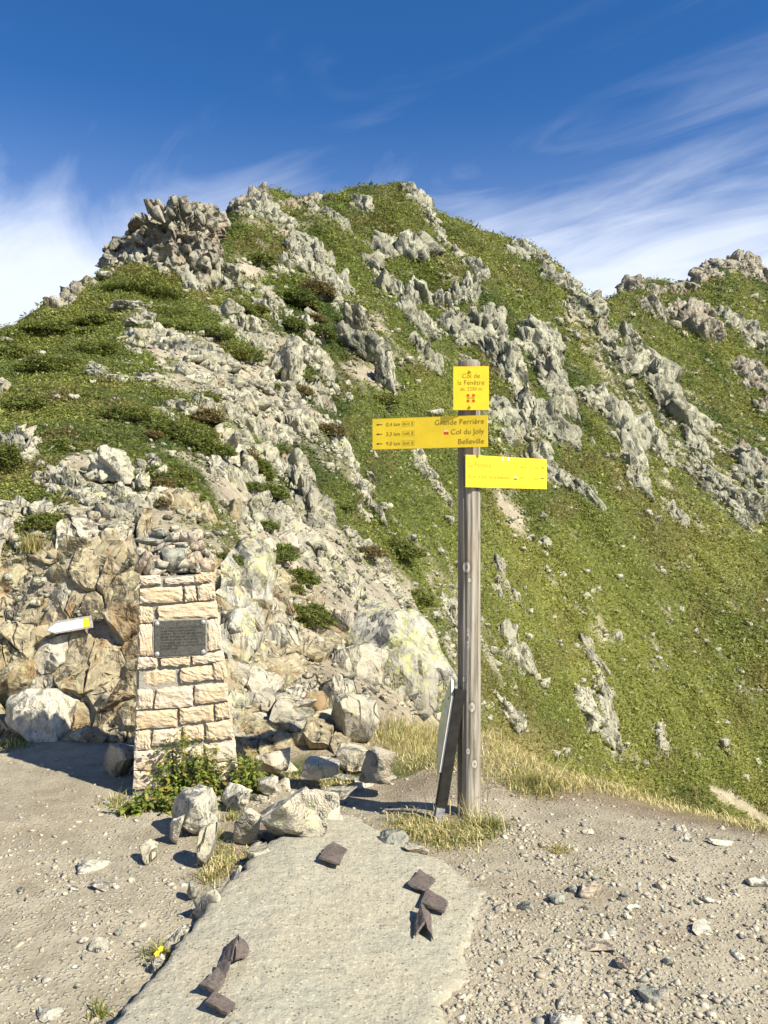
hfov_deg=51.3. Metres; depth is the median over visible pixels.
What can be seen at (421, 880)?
plate scrap
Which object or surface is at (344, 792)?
foreground rock
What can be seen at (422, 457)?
rock outcrop
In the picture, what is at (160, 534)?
cairn stone
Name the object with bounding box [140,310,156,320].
boulder
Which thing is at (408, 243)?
rock outcrop
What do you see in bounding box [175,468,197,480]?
shrub
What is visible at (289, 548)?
shrub
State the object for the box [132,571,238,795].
stone pillar
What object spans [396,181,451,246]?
rock outcrop
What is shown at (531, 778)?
grass tuft
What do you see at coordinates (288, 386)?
rock outcrop
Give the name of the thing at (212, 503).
juniper shrub
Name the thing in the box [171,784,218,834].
foreground rock
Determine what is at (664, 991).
stone
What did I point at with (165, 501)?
shrub
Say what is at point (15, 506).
rock outcrop
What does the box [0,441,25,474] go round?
juniper shrub
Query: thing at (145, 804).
leafy weed
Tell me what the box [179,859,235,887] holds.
grass tuft
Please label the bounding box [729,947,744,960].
stone
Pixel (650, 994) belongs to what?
stone
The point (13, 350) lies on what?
juniper shrub
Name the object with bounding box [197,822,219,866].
foreground rock
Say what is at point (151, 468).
shrub
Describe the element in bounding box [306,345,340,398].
rock outcrop
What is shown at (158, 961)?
foreground rock
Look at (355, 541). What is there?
rock outcrop
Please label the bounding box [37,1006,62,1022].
stone
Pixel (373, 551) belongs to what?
shrub
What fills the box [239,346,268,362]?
shrub
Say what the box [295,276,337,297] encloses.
shrub
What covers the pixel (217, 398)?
juniper shrub
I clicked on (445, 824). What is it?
grass tuft
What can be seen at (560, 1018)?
stone
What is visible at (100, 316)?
juniper shrub
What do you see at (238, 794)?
foreground rock
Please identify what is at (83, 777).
gravel ground
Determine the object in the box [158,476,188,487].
shrub
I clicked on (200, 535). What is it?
cairn stone
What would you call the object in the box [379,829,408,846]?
foreground rock
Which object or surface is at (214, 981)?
plate scrap
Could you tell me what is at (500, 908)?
stone
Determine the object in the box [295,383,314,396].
shrub
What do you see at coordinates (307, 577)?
juniper shrub
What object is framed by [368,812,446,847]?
grass tuft
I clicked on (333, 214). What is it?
rock outcrop
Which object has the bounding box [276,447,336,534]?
rock outcrop
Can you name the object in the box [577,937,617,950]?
stone
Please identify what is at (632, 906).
stone
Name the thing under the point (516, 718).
rock outcrop
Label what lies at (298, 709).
cracked bedrock
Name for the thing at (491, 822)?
grass tuft
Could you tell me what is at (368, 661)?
boulder
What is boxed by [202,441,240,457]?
shrub
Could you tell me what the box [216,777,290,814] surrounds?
rock strip
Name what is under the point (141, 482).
boulder
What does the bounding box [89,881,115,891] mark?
stone
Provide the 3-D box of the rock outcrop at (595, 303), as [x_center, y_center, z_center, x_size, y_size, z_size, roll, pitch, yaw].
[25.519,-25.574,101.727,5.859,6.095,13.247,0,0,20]
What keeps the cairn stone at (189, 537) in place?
on the cairn stone at (200, 545)
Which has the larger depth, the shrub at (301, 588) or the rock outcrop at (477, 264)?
the rock outcrop at (477, 264)
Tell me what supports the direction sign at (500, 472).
attached to the wooden post
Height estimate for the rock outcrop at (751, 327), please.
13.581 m
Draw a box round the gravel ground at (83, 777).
[0,735,767,1023]
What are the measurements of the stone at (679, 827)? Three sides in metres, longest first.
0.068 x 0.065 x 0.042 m
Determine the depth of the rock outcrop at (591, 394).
73.62 m
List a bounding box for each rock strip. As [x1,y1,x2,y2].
[151,836,278,972]
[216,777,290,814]
[267,762,396,788]
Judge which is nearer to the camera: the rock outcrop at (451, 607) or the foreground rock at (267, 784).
the foreground rock at (267, 784)
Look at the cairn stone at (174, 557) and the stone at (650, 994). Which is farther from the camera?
the cairn stone at (174, 557)
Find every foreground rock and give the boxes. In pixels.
[139,839,158,864]
[153,954,164,971]
[169,814,184,843]
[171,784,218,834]
[187,879,198,899]
[193,889,220,917]
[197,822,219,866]
[220,782,252,810]
[233,807,260,844]
[246,842,268,859]
[254,747,289,772]
[257,775,278,793]
[259,786,329,838]
[299,756,339,779]
[312,788,342,819]
[325,785,357,799]
[359,746,394,784]
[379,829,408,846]
[404,842,428,854]
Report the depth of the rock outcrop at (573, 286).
101.92 m
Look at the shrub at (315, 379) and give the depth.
27.56 m
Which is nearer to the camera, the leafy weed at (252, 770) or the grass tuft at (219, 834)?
the grass tuft at (219, 834)
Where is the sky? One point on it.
(618, 138)
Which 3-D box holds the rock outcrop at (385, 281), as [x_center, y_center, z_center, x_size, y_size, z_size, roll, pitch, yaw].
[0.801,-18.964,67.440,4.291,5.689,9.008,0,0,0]
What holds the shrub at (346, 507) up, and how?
on the hillside
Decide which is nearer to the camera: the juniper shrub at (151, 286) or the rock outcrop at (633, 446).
the juniper shrub at (151, 286)
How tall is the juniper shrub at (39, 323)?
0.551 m
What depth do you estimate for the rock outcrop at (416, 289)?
73.16 m
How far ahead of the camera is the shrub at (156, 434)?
10.46 m
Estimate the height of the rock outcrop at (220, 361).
3.174 m
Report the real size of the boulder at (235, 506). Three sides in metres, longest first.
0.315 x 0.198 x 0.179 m
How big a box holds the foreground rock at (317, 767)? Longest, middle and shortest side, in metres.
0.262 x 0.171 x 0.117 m
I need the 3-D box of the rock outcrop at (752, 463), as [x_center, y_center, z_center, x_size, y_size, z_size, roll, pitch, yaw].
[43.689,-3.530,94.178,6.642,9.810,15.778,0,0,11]
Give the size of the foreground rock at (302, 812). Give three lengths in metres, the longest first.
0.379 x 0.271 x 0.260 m
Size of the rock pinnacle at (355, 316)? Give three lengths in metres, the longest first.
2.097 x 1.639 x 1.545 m
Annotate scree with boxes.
[0,255,767,785]
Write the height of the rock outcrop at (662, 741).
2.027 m
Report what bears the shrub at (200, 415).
on the hillside
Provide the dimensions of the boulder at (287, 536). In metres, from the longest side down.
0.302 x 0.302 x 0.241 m
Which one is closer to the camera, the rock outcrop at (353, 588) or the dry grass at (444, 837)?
the dry grass at (444, 837)
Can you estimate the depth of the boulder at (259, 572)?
7.21 m
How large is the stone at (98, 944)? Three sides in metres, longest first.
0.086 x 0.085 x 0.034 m
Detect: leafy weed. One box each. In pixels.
[107,783,177,817]
[141,727,221,797]
[157,784,223,810]
[174,737,267,794]
[238,746,277,792]
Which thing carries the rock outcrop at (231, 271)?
on the hillside
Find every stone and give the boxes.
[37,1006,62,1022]
[70,885,79,890]
[76,860,111,874]
[87,937,108,952]
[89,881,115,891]
[104,798,118,803]
[134,537,164,545]
[134,546,145,556]
[134,549,152,574]
[144,555,161,574]
[148,529,170,539]
[154,542,172,551]
[161,547,187,571]
[163,530,182,544]
[169,568,189,572]
[172,542,188,547]
[179,531,197,543]
[187,551,203,564]
[189,540,205,551]
[192,529,203,540]
[195,563,200,572]
[200,557,214,571]
[201,548,209,557]
[494,902,505,913]
[517,901,533,910]
[549,892,564,904]
[549,1011,582,1023]
[556,994,570,1009]
[566,884,578,893]
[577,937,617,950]
[578,881,601,899]
[581,828,594,834]
[626,904,640,908]
[636,985,660,1003]
[659,986,668,1000]
[669,856,687,861]
[673,824,686,830]
[682,832,694,841]
[692,918,711,935]
[705,838,734,845]
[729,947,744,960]
[745,875,767,886]
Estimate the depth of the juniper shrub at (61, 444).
9.08 m
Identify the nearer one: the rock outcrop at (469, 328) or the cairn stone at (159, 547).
the cairn stone at (159, 547)
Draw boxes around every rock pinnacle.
[260,335,308,370]
[281,352,305,385]
[342,302,367,330]
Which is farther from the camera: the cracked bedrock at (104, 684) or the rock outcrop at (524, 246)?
the rock outcrop at (524, 246)
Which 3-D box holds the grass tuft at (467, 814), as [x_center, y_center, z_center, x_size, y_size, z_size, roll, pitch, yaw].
[0.453,1.529,4.334,0.339,0.284,0.652,0,0,-30]
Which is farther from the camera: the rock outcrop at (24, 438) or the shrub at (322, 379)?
the shrub at (322, 379)
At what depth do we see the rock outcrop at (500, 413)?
50.23 m
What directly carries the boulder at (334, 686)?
on the hillside
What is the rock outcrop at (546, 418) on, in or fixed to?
on the hillside
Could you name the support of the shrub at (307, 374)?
on the hillside
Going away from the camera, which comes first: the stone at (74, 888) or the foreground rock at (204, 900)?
the foreground rock at (204, 900)
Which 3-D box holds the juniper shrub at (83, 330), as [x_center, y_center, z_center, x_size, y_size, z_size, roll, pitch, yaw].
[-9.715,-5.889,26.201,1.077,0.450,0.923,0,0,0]
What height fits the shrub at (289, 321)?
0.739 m
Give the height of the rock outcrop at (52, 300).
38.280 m
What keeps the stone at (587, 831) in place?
on the gravel ground at (83, 777)
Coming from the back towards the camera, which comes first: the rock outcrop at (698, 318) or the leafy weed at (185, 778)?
the rock outcrop at (698, 318)
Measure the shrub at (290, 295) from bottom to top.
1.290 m
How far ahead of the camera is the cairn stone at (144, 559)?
4.68 m
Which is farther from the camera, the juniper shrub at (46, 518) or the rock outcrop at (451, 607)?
the rock outcrop at (451, 607)
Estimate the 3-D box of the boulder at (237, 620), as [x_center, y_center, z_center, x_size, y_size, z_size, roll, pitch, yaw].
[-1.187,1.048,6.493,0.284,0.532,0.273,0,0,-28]
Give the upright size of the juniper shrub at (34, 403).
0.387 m
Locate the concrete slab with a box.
[113,814,485,1023]
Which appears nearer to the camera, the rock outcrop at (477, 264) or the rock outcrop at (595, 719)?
the rock outcrop at (595, 719)
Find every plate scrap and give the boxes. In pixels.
[200,967,224,992]
[205,991,234,1014]
[217,935,248,977]
[319,841,346,865]
[408,869,434,891]
[414,903,432,938]
[420,888,447,912]
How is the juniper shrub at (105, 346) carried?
on the hillside
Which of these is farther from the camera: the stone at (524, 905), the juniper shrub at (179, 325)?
the juniper shrub at (179, 325)
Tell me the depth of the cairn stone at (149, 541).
4.79 m
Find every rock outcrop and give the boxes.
[0,423,68,498]
[0,495,142,523]
[36,275,98,316]
[44,465,136,506]
[80,361,193,397]
[116,312,241,375]
[134,453,187,509]
[153,390,215,420]
[154,354,275,395]
[156,488,223,526]
[179,261,254,295]
[185,371,288,417]
[204,444,272,531]
[208,298,280,351]
[211,423,284,473]
[219,398,314,446]
[226,182,274,217]
[240,192,281,221]
[244,285,325,345]
[248,367,340,408]
[251,501,308,551]
[268,236,302,275]
[270,211,310,257]
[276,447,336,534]
[277,191,325,209]
[278,235,335,277]
[285,516,371,611]
[302,201,352,233]
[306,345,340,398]
[309,268,355,311]
[311,389,387,526]
[339,525,391,574]
[347,193,374,214]
[359,229,445,270]
[372,268,404,297]
[374,576,428,618]
[393,299,498,347]
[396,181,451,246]
[396,271,481,311]
[407,331,444,373]
[407,449,452,506]
[438,588,457,635]
[450,244,490,282]
[477,301,529,392]
[488,406,516,447]
[489,386,594,454]
[489,553,526,613]
[491,690,526,736]
[494,618,542,680]
[504,236,549,262]
[510,313,581,424]
[519,442,606,510]
[525,535,628,647]
[537,255,582,296]
[561,289,609,324]
[572,684,623,756]
[574,384,628,429]
[578,633,619,730]
[587,318,648,379]
[600,728,648,770]
[603,392,680,474]
[612,317,683,392]
[615,274,697,295]
[618,426,654,503]
[638,291,726,344]
[638,346,714,463]
[651,721,669,758]
[658,496,689,530]
[683,460,767,532]
[688,249,767,283]
[714,304,767,354]
[726,355,767,413]
[726,444,767,494]
[732,438,767,466]
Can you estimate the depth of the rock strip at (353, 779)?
5.20 m
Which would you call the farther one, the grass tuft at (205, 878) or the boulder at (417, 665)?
the boulder at (417, 665)
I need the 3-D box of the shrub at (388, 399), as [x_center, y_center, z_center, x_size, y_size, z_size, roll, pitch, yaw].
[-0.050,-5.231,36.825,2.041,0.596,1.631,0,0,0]
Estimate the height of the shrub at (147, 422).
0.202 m
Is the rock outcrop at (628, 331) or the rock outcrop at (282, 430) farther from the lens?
the rock outcrop at (628, 331)
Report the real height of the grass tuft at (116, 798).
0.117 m
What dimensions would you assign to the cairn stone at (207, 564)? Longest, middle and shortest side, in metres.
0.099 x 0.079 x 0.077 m
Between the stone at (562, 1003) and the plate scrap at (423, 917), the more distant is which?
the plate scrap at (423, 917)
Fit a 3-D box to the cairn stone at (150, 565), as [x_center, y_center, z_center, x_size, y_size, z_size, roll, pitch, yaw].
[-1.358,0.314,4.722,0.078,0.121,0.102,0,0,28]
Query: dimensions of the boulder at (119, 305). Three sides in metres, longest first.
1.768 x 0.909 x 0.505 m
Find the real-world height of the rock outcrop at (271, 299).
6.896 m
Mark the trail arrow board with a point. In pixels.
(69, 625)
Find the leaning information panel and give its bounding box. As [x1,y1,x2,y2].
[433,678,465,821]
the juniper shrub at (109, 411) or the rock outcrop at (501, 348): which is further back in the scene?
the rock outcrop at (501, 348)
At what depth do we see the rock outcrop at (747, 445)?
103.41 m
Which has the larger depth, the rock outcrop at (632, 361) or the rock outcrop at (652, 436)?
the rock outcrop at (632, 361)
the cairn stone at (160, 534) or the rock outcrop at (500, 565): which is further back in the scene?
the rock outcrop at (500, 565)
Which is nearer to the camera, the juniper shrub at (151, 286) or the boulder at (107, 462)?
the boulder at (107, 462)
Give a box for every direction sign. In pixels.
[372,415,487,449]
[465,455,546,488]
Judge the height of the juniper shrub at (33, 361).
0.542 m
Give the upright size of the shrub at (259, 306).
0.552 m
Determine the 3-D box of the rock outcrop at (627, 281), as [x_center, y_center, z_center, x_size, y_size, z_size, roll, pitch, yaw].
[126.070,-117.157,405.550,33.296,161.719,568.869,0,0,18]
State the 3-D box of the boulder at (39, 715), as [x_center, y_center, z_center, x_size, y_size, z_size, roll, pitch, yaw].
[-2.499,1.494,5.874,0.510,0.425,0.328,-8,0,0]
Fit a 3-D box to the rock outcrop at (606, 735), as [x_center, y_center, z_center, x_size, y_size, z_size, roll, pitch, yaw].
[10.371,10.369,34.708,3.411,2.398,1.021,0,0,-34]
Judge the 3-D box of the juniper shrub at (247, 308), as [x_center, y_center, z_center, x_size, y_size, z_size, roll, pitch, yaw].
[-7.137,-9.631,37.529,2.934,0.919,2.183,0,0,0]
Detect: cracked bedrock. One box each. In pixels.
[0,507,152,742]
[138,538,369,773]
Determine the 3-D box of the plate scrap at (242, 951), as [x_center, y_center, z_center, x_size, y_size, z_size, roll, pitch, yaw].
[-0.524,1.539,2.775,0.090,0.049,0.212,0,0,0]
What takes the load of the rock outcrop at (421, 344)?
on the hillside
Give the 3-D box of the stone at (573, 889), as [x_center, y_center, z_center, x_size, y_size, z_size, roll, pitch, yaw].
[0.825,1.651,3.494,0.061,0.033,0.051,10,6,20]
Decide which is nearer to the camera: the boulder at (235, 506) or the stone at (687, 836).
the stone at (687, 836)
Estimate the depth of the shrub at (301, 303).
48.78 m
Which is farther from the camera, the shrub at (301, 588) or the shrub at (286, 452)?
the shrub at (286, 452)
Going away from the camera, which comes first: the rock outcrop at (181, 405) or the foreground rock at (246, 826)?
the foreground rock at (246, 826)
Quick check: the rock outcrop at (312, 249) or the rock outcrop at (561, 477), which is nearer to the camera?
the rock outcrop at (561, 477)
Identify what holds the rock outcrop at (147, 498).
on the hillside
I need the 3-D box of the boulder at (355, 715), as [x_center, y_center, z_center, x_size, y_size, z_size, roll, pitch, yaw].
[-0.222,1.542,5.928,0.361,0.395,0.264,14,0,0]
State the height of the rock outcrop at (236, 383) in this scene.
1.209 m
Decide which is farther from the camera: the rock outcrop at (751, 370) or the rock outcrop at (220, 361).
the rock outcrop at (751, 370)
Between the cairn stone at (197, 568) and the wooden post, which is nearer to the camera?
the wooden post
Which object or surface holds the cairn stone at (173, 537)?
on the cairn stone at (181, 544)
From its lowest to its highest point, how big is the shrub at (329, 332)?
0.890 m
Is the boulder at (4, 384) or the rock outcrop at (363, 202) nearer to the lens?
the boulder at (4, 384)
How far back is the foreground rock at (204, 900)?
3.22 m
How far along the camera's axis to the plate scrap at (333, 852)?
3.63 m
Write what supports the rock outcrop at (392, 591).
on the hillside
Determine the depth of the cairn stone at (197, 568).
4.78 m
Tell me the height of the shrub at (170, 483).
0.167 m
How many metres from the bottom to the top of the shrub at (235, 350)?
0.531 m
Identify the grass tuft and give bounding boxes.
[1,527,50,552]
[78,993,115,1023]
[95,783,133,818]
[130,935,171,973]
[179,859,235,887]
[217,822,233,841]
[219,800,242,822]
[236,746,271,771]
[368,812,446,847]
[385,811,504,843]
[422,767,506,835]
[462,806,526,838]
[483,751,591,807]
[530,839,577,859]
[588,867,632,890]
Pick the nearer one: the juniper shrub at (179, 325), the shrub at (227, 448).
the shrub at (227, 448)
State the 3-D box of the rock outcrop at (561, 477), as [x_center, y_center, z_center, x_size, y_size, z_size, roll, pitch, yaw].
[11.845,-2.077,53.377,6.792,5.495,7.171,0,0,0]
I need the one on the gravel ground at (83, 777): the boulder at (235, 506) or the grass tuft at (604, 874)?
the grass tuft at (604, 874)
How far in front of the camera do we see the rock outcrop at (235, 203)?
70.27 m
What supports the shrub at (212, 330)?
on the hillside
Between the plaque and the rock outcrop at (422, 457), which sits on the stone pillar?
the plaque
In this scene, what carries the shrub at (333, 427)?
on the hillside
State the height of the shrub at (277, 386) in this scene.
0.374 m
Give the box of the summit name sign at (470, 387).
[453,366,488,409]
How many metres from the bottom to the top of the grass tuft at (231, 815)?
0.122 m
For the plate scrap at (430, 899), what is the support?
on the concrete slab
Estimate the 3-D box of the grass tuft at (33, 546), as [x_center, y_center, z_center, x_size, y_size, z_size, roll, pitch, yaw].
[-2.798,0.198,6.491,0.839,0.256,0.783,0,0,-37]
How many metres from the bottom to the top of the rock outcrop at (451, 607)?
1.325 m
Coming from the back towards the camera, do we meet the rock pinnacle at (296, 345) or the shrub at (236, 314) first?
the shrub at (236, 314)
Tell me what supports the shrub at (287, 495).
on the hillside
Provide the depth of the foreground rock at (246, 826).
3.95 m
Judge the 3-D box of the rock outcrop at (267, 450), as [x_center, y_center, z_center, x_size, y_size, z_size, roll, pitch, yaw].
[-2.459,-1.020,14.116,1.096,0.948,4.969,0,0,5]
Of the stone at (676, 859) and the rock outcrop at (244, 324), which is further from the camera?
the rock outcrop at (244, 324)
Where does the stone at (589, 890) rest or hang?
on the gravel ground at (83, 777)
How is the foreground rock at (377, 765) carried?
on the gravel ground at (83, 777)
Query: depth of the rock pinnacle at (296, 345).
27.53 m
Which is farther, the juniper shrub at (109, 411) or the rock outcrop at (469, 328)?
the rock outcrop at (469, 328)
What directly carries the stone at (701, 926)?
on the gravel ground at (83, 777)
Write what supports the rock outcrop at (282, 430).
on the hillside
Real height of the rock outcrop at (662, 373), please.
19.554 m
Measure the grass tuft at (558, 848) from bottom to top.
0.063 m
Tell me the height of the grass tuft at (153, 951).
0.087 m
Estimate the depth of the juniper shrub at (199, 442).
11.36 m
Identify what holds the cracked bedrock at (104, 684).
on the hillside
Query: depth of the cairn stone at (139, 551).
4.75 m
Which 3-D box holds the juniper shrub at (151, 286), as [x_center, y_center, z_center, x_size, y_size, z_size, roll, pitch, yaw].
[-10.182,-9.305,33.220,4.384,0.981,3.353,0,0,0]
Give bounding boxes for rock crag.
[334,320,353,343]
[338,329,392,361]
[373,351,395,393]
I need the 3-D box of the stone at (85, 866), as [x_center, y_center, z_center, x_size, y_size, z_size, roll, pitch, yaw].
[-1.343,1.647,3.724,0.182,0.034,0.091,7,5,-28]
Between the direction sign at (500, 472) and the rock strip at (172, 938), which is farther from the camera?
the direction sign at (500, 472)
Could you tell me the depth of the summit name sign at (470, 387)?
4.31 m
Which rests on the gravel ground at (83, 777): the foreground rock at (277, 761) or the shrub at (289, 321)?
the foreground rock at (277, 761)
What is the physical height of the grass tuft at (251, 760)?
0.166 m
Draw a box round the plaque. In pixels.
[153,618,206,657]
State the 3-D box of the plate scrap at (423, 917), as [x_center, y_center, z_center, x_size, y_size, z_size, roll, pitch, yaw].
[0.151,1.597,3.126,0.075,0.055,0.214,0,0,0]
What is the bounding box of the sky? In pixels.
[0,0,767,327]
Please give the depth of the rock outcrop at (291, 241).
57.08 m
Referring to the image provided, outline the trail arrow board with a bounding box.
[44,616,92,633]
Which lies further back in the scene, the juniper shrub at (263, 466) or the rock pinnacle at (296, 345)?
the rock pinnacle at (296, 345)
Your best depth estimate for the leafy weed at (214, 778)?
4.71 m
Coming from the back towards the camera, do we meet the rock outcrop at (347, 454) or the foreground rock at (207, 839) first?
the rock outcrop at (347, 454)
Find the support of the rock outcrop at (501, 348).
on the hillside
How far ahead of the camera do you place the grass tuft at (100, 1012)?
2.63 m
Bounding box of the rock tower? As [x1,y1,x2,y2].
[95,194,242,298]
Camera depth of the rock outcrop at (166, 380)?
15.64 m
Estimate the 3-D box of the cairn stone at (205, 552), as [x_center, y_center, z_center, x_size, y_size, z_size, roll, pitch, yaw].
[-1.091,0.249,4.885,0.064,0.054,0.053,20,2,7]
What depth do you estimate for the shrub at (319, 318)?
44.31 m
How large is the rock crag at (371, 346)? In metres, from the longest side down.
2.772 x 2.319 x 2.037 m
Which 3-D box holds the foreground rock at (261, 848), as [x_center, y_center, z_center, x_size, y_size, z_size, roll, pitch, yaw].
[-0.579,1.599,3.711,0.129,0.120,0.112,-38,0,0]
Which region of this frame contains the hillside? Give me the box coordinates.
[0,181,767,825]
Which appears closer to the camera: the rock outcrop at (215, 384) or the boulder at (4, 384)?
the boulder at (4, 384)
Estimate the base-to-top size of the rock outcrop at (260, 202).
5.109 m
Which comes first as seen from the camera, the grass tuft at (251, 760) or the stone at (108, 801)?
the stone at (108, 801)
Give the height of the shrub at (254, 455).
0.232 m
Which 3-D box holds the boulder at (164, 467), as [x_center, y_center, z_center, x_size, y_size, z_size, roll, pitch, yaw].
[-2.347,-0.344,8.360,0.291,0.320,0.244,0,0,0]
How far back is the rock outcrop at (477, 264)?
83.32 m
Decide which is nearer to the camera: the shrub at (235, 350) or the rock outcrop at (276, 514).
the rock outcrop at (276, 514)
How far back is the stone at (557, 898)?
3.39 m
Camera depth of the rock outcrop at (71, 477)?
7.53 m
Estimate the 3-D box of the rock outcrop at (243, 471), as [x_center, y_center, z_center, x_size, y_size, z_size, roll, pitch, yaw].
[-2.039,-0.370,11.150,0.966,1.421,3.626,0,0,-6]
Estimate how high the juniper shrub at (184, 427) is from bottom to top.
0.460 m
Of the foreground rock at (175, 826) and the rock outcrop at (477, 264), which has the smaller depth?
the foreground rock at (175, 826)
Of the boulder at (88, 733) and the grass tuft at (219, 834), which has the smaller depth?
the grass tuft at (219, 834)
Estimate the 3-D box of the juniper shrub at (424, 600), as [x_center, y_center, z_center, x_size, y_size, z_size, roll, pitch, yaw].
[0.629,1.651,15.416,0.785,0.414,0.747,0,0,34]
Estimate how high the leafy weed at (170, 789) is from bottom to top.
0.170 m
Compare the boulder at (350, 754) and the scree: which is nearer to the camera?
the boulder at (350, 754)
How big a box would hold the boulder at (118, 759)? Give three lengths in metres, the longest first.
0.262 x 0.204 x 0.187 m
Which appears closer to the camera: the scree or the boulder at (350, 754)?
the boulder at (350, 754)
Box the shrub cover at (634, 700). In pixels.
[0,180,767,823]
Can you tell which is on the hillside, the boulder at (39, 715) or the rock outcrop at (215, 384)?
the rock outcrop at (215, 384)
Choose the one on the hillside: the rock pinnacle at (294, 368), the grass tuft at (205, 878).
the rock pinnacle at (294, 368)
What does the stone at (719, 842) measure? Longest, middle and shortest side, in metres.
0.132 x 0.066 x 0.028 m
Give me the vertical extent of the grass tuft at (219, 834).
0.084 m
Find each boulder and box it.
[0,377,10,394]
[5,688,79,742]
[68,725,108,742]
[81,444,134,485]
[103,743,133,776]
[106,299,144,311]
[130,469,151,490]
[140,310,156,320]
[150,464,168,484]
[220,608,256,661]
[228,498,241,524]
[234,539,277,599]
[264,537,276,549]
[278,530,299,552]
[323,673,348,707]
[330,692,378,741]
[336,742,367,770]
[339,643,388,686]
[345,608,457,720]
[361,602,387,611]
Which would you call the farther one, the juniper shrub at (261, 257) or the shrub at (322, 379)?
the juniper shrub at (261, 257)
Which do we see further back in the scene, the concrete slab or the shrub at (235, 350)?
the shrub at (235, 350)
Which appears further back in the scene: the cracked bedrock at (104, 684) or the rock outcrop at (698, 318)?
the rock outcrop at (698, 318)
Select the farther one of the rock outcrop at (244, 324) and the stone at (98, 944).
the rock outcrop at (244, 324)
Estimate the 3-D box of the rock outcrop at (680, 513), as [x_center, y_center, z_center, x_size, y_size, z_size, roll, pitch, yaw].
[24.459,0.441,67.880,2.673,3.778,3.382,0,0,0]
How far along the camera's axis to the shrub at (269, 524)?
10.03 m
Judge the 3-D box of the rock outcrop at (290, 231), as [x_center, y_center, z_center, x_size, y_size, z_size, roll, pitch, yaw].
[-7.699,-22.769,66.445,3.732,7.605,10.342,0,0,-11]
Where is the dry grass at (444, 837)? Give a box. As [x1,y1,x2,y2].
[0,708,767,881]
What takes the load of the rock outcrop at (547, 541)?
on the hillside
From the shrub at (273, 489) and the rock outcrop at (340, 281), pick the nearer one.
the shrub at (273, 489)
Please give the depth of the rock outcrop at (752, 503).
82.29 m
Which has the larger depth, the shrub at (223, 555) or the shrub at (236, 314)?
the shrub at (236, 314)
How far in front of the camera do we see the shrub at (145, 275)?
34.53 m
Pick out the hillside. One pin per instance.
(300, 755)
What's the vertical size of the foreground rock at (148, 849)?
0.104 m
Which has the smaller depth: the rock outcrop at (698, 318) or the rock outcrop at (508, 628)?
the rock outcrop at (508, 628)
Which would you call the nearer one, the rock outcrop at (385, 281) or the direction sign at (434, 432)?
the direction sign at (434, 432)
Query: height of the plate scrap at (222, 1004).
0.027 m
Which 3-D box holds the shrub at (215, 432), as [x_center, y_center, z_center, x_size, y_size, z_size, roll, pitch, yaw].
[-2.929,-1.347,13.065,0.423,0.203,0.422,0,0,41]
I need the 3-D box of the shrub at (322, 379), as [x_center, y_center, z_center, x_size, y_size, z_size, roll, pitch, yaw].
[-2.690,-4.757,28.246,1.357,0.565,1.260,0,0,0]
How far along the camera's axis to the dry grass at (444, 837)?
5.14 m
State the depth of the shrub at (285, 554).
9.06 m
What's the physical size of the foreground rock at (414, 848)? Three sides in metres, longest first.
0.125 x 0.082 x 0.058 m
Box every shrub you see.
[0,343,36,358]
[0,391,51,413]
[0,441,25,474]
[5,351,91,372]
[13,318,77,332]
[18,510,65,528]
[44,437,83,451]
[67,311,124,324]
[67,338,128,355]
[71,326,101,334]
[83,274,191,300]
[83,402,169,421]
[128,271,162,295]
[135,417,166,429]
[135,464,179,479]
[142,430,164,437]
[146,415,225,442]
[149,472,176,487]
[153,496,173,505]
[157,320,199,332]
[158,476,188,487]
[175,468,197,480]
[181,433,222,457]
[188,406,226,424]
[194,390,222,403]
[198,325,236,340]
[199,495,216,507]
[200,426,218,434]
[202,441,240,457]
[211,299,262,316]
[215,341,254,362]
[216,551,243,565]
[224,312,242,319]
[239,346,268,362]
[244,251,280,266]
[245,448,260,460]
[245,481,268,491]
[249,302,271,313]
[257,458,276,481]
[260,519,280,529]
[265,481,287,495]
[271,548,297,561]
[272,484,291,498]
[275,367,311,380]
[275,382,282,388]
[276,542,301,558]
[278,285,323,305]
[279,448,311,463]
[281,316,308,329]
[286,566,321,586]
[289,584,306,592]
[291,300,320,309]
[292,602,338,627]
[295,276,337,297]
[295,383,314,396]
[304,370,326,384]
[305,312,326,323]
[305,374,324,383]
[307,322,337,340]
[318,421,348,435]
[339,504,357,511]
[358,544,390,557]
[370,392,403,405]
[386,536,429,558]
[411,588,437,608]
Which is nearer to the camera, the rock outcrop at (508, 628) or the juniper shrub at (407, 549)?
the juniper shrub at (407, 549)
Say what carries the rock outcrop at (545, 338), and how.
on the hillside
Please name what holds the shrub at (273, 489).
on the hillside
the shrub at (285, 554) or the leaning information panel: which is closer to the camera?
the leaning information panel
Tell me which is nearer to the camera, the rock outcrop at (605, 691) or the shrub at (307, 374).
the shrub at (307, 374)
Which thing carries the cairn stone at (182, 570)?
on the stone pillar
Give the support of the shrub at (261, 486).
on the hillside
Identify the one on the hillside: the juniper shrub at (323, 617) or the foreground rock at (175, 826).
the juniper shrub at (323, 617)
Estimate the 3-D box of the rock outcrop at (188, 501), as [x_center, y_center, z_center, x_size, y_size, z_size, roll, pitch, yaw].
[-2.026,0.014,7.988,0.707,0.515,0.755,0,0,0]
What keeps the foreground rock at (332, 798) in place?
on the gravel ground at (83, 777)
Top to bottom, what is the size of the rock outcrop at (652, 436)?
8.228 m
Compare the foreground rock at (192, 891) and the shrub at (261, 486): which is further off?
the shrub at (261, 486)
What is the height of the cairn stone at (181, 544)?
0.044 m
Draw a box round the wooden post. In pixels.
[457,359,480,817]

